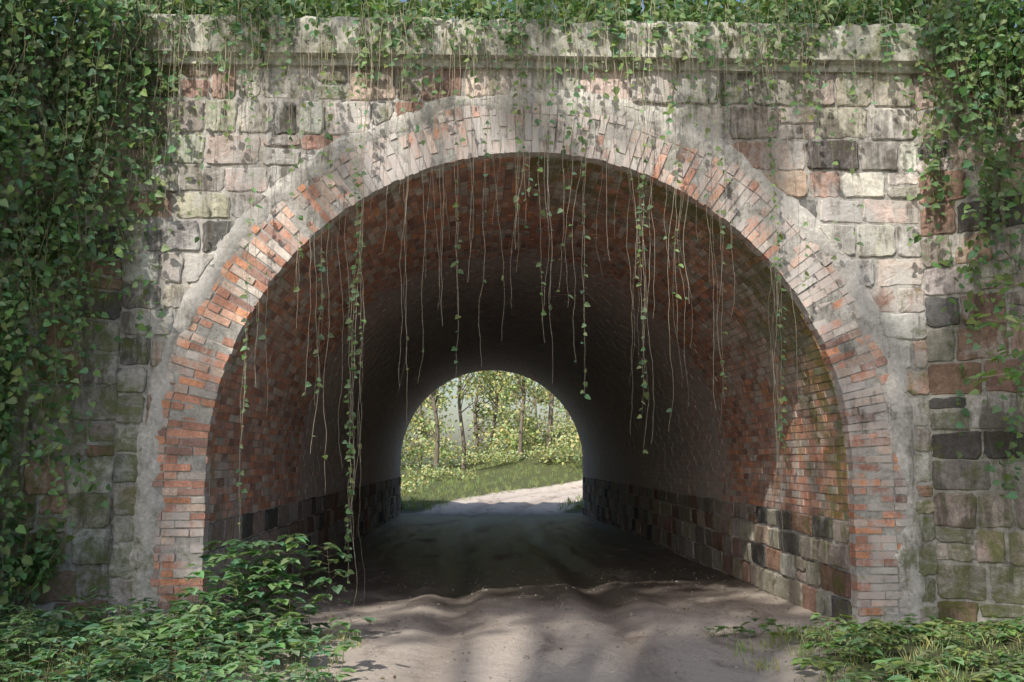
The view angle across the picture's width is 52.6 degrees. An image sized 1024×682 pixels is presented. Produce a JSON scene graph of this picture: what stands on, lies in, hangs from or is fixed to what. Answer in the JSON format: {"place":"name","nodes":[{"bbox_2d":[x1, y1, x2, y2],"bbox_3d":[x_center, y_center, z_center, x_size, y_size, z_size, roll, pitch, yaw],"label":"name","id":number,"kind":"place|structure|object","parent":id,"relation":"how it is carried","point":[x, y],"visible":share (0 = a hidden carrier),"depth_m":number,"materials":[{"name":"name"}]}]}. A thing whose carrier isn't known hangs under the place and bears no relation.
{"place":"outdoors","nodes":[
{"label":"outdoors","id":0,"kind":"place"},
{"bbox_2d":[0,424,1023,681],"bbox_3d":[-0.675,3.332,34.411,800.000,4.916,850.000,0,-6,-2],"label":"ground","id":1,"kind":"structure","parent":0,"point":[498,540],"depth_m":11.19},
{"bbox_2d":[0,533,375,681],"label":"weed patch","id":2,"kind":"object","parent":1,"relation":"on","point":[192,617],"visible":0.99,"depth_m":7.34,"materials":[{"name":"green plant"}]},
{"bbox_2d":[400,497,409,509],"bbox_3d":[-4.012,5.555,35.507,1.111,0.632,1.246,0,-6,-2],"label":"bush","id":3,"kind":"object","parent":1,"relation":"on","point":[403,503],"visible":0.26,"depth_m":35.31,"materials":[{"name":"green plant"}]},
{"bbox_2d":[400,478,428,492],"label":"bush","id":4,"kind":"object","parent":1,"relation":"on","point":[404,487],"visible":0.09,"depth_m":42.66,"materials":[{"name":"green plant"}]},
{"bbox_2d":[401,422,434,466],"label":"bush","id":5,"kind":"object","parent":1,"relation":"on","point":[413,452],"visible":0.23,"depth_m":63.89,"materials":[{"name":"green plant"}]},
{"bbox_2d":[401,400,448,463],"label":"birch tree","id":6,"kind":"object","parent":1,"relation":"on","point":[420,414],"visible":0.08,"depth_m":70.78,"materials":[{"name":"green plant"}]},
{"bbox_2d":[411,378,454,461],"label":"birch tree","id":7,"kind":"object","parent":1,"relation":"on","point":[441,408],"visible":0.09,"depth_m":85.60,"materials":[{"name":"green plant"}]},
{"bbox_2d":[404,376,466,474],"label":"birch tree","id":8,"kind":"object","parent":1,"relation":"on","point":[436,436],"visible":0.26,"depth_m":55.36,"materials":[{"name":"green plant"}]},
{"bbox_2d":[402,463,481,480],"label":"bush","id":9,"kind":"object","parent":1,"relation":"on","point":[432,472],"visible":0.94,"depth_m":50.68,"materials":[{"name":"green plant"}]},
{"bbox_2d":[407,433,503,467],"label":"bush","id":10,"kind":"object","parent":1,"relation":"on","point":[444,451],"visible":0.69,"depth_m":61.68,"materials":[{"name":"green plant"}]},
{"bbox_2d":[442,370,520,468],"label":"birch tree","id":11,"kind":"object","parent":1,"relation":"on","point":[460,398],"visible":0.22,"depth_m":59.38,"materials":[{"name":"green plant"}]},
{"bbox_2d":[450,371,520,458],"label":"birch tree","id":12,"kind":"object","parent":1,"relation":"on","point":[477,427],"visible":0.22,"depth_m":73.48,"materials":[{"name":"green plant"}]},
{"bbox_2d":[441,446,533,466],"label":"bush","id":13,"kind":"object","parent":1,"relation":"on","point":[497,454],"visible":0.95,"depth_m":55.78,"materials":[{"name":"green plant"}]},
{"bbox_2d":[449,370,536,459],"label":"birch tree","id":14,"kind":"object","parent":1,"relation":"on","point":[497,404],"visible":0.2,"depth_m":61.73,"materials":[{"name":"green plant"}]},
{"bbox_2d":[462,370,542,448],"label":"birch tree","id":15,"kind":"object","parent":1,"relation":"on","point":[483,423],"visible":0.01,"depth_m":83.24,"materials":[{"name":"green plant"}]},
{"bbox_2d":[0,13,1023,637],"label":"arch bridge","id":16,"kind":"structure","parent":1,"relation":"on","point":[888,505],"depth_m":9.85,"materials":[{"name":"stone"}]},
{"bbox_2d":[0,414,20,594],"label":"ivy clump","id":17,"kind":"object","parent":16,"relation":"attached to","point":[2,466],"visible":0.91,"depth_m":8.52,"materials":[{"name":"green plant"}]},
{"bbox_2d":[0,257,29,460],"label":"ivy clump","id":18,"kind":"object","parent":16,"relation":"attached to","point":[4,367],"visible":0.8,"depth_m":8.67,"materials":[{"name":"green plant"}]},
{"bbox_2d":[0,43,31,183],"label":"ivy clump","id":19,"kind":"object","parent":16,"relation":"attached to","point":[10,139],"visible":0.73,"depth_m":8.68,"materials":[{"name":"green plant"}]},
{"bbox_2d":[0,494,74,614],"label":"ivy clump","id":20,"kind":"object","parent":16,"relation":"attached to","point":[43,556],"visible":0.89,"depth_m":8.69,"materials":[{"name":"green plant"}]},
{"bbox_2d":[0,187,98,306],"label":"ivy clump","id":21,"kind":"object","parent":16,"relation":"attached to","point":[54,242],"visible":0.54,"depth_m":8.96,"materials":[{"name":"green plant"}]},
{"bbox_2d":[0,0,132,90],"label":"ivy clump","id":22,"kind":"object","parent":16,"relation":"attached to","point":[44,18],"visible":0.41,"depth_m":9.14,"materials":[{"name":"green plant"}]},
{"bbox_2d":[37,65,133,176],"bbox_3d":[-3.905,-1.970,9.342,0.910,1.169,0.574,0,-6,-2],"label":"ivy clump","id":23,"kind":"object","parent":16,"relation":"attached to","point":[103,100],"visible":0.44,"depth_m":9.26,"materials":[{"name":"green plant"}]},
{"bbox_2d":[0,0,1023,618],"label":"wing wall ivy","id":24,"kind":"object","parent":16,"relation":"attached to","point":[120,66],"visible":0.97,"depth_m":9.16,"materials":[{"name":"green plant"}]},
{"bbox_2d":[130,14,905,619],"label":"hanging vines","id":25,"kind":"object","parent":16,"relation":"hanging from","point":[516,198],"visible":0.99,"depth_m":9.57,"materials":[{"name":"green plant"}]},
{"bbox_2d":[114,0,953,145],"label":"parapet ivy","id":26,"kind":"object","parent":16,"relation":"attached to","point":[397,30],"visible":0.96,"depth_m":9.71,"materials":[{"name":"green plant"}]},
{"bbox_2d":[937,0,1023,115],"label":"ivy clump","id":27,"kind":"object","parent":16,"relation":"attached to","point":[1000,44],"visible":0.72,"depth_m":9.36,"materials":[{"name":"green plant"}]},
{"bbox_2d":[968,274,1023,386],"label":"hazel branch","id":28,"kind":"object","parent":16,"relation":"attached to","point":[1008,372],"visible":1,"depth_m":7.88,"materials":[{"name":"green plant"}]},
{"bbox_2d":[1011,70,1023,98],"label":"ivy clump","id":29,"kind":"object","parent":16,"relation":"attached to","point":[1015,87],"visible":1,"depth_m":9.21,"materials":[{"name":"green plant"}]},
{"bbox_2d":[1,437,1023,681],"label":"grass","id":30,"kind":"structure","parent":1,"relation":"on","point":[751,647],"depth_m":8.17,"materials":[{"name":"green plant"}]},
{"bbox_2d":[482,371,549,457],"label":"birch tree","id":31,"kind":"object","parent":1,"relation":"on","point":[523,379],"visible":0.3,"depth_m":56.58,"materials":[{"name":"green plant"}]},
{"bbox_2d":[482,421,554,451],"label":"bush","id":32,"kind":"object","parent":1,"relation":"on","point":[530,436],"visible":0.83,"depth_m":57.75,"materials":[{"name":"green plant"}]},
{"bbox_2d":[481,372,555,436],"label":"birch tree","id":33,"kind":"object","parent":1,"relation":"on","point":[535,398],"visible":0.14,"depth_m":70.75,"materials":[{"name":"green plant"}]},
{"bbox_2d":[476,407,568,443],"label":"bush","id":34,"kind":"object","parent":1,"relation":"on","point":[528,420],"visible":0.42,"depth_m":65.21,"materials":[{"name":"green plant"}]},
{"bbox_2d":[65,573,1002,681],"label":"leaf litter","id":35,"kind":"object","parent":1,"relation":"on","point":[394,676],"visible":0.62,"depth_m":10.35,"materials":[{"name":"brown plant"}]},
{"bbox_2d":[533,389,557,446],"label":"birch tree","id":36,"kind":"object","parent":1,"relation":"on","point":[551,404],"visible":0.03,"depth_m":57.33,"materials":[{"name":"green plant"}]},
{"bbox_2d":[529,393,569,424],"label":"birch tree","id":37,"kind":"object","parent":1,"relation":"on","point":[556,413],"visible":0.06,"depth_m":84.61,"materials":[{"name":"green plant"}]},
{"bbox_2d":[523,436,580,463],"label":"bush","id":38,"kind":"object","parent":1,"relation":"on","point":[549,450],"visible":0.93,"depth_m":53.55,"materials":[{"name":"green plant"}]},
{"bbox_2d":[536,387,571,419],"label":"birch tree","id":39,"kind":"object","parent":1,"relation":"on","point":[558,402],"visible":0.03,"depth_m":66.15,"materials":[{"name":"green plant"}]},
{"bbox_2d":[532,410,578,441],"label":"bush","id":40,"kind":"object","parent":1,"relation":"on","point":[562,424],"visible":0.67,"depth_m":56.87,"materials":[{"name":"green plant"}]},
{"bbox_2d":[552,406,579,446],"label":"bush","id":41,"kind":"object","parent":1,"relation":"on","point":[569,434],"visible":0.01,"depth_m":49.43,"materials":[{"name":"green plant"}]},
{"bbox_2d":[550,429,582,464],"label":"bush","id":42,"kind":"object","parent":1,"relation":"on","point":[572,448],"visible":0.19,"depth_m":51.84,"materials":[{"name":"green plant"}]},
{"bbox_2d":[240,567,982,681],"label":"pebbles","id":43,"kind":"object","parent":1,"relation":"on","point":[524,656],"visible":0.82,"depth_m":10.10,"materials":[{"name":"stone"}]},
{"bbox_2d":[705,613,1023,681],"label":"weed patch","id":44,"kind":"object","parent":1,"relation":"on","point":[1000,630],"visible":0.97,"depth_m":7.40,"materials":[{"name":"green plant"}]},
{"bbox_2d":[29,0,1023,458],"label":"sky","id":45,"kind":"structure","parent":0,"point":[453,410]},
{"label":"embankment","id":46,"kind":"structure","parent":0,"visible":0},
{"bbox_2d":[48,0,216,40],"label":"bush","id":47,"kind":"object","parent":46,"relation":"on","point":[49,9],"depth_m":13.43,"materials":[{"name":"green plant"}]},
{"bbox_2d":[15,0,249,38],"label":"birch tree","id":48,"kind":"object","parent":46,"relation":"on","point":[71,4],"depth_m":15.02,"materials":[{"name":"green plant"}]},
{"bbox_2d":[48,0,286,46],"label":"bush","id":49,"kind":"object","parent":46,"relation":"on","point":[207,8],"visible":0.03,"depth_m":10.68,"materials":[{"name":"green plant"}]},
{"bbox_2d":[107,0,383,42],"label":"bush","id":50,"kind":"object","parent":46,"relation":"on","point":[299,2],"visible":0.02,"depth_m":12.06,"materials":[{"name":"green plant"}]},
{"bbox_2d":[250,0,414,17],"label":"bush","id":51,"kind":"object","parent":46,"relation":"on","point":[311,9],"visible":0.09,"depth_m":10.97,"materials":[{"name":"green plant"}]},
{"bbox_2d":[265,0,532,18],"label":"bush","id":52,"kind":"object","parent":46,"relation":"on","point":[418,2],"visible":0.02,"depth_m":13.74,"materials":[{"name":"green plant"}]},
{"bbox_2d":[287,0,532,18],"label":"birch tree","id":53,"kind":"object","parent":46,"relation":"on","point":[400,5],"depth_m":16.34,"materials":[{"name":"green plant"}]},
{"bbox_2d":[382,0,530,26],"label":"bush","id":54,"kind":"object","parent":46,"relation":"on","point":[470,5],"visible":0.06,"depth_m":10.76,"materials":[{"name":"green plant"}]},
{"bbox_2d":[350,0,698,20],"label":"bush","id":55,"kind":"object","parent":46,"relation":"on","point":[556,2],"visible":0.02,"depth_m":12.39,"materials":[{"name":"green plant"}]},
{"bbox_2d":[502,0,669,22],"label":"bush","id":56,"kind":"object","parent":46,"relation":"on","point":[574,16],"visible":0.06,"depth_m":10.83,"materials":[{"name":"green plant"}]},
{"bbox_2d":[498,0,727,21],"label":"bush","id":57,"kind":"object","parent":46,"relation":"on","point":[647,7],"visible":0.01,"depth_m":15.01,"materials":[{"name":"green plant"}]},
{"bbox_2d":[495,0,782,22],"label":"bush","id":58,"kind":"object","parent":46,"relation":"on","point":[638,12],"depth_m":13.73,"materials":[{"name":"green plant"}]},
{"bbox_2d":[622,0,795,23],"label":"bush","id":59,"kind":"object","parent":46,"relation":"on","point":[692,9],"visible":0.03,"depth_m":10.91,"materials":[{"name":"green plant"}]},
{"bbox_2d":[673,0,912,23],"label":"bush","id":60,"kind":"object","parent":46,"relation":"on","point":[762,19],"visible":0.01,"depth_m":12.49,"materials":[{"name":"green plant"}]},
{"bbox_2d":[745,0,904,20],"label":"bush","id":61,"kind":"object","parent":46,"relation":"on","point":[900,3],"depth_m":13.69,"materials":[{"name":"green plant"}]},
{"bbox_2d":[737,0,919,25],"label":"bush","id":62,"kind":"object","parent":46,"relation":"on","point":[868,15],"visible":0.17,"depth_m":10.77,"materials":[{"name":"green plant"}]},
{"bbox_2d":[703,0,974,14],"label":"birch tree","id":63,"kind":"object","parent":46,"relation":"on","point":[723,5],"depth_m":16.66,"materials":[{"name":"green plant"}]},
{"bbox_2d":[813,0,1021,56],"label":"bush","id":64,"kind":"object","parent":46,"relation":"on","point":[906,13],"visible":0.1,"depth_m":10.96,"materials":[{"name":"green plant"}]},
{"bbox_2d":[838,0,1018,57],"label":"bush","id":65,"kind":"object","parent":46,"relation":"on","point":[931,17],"depth_m":12.36,"materials":[{"name":"green plant"}]}
]}

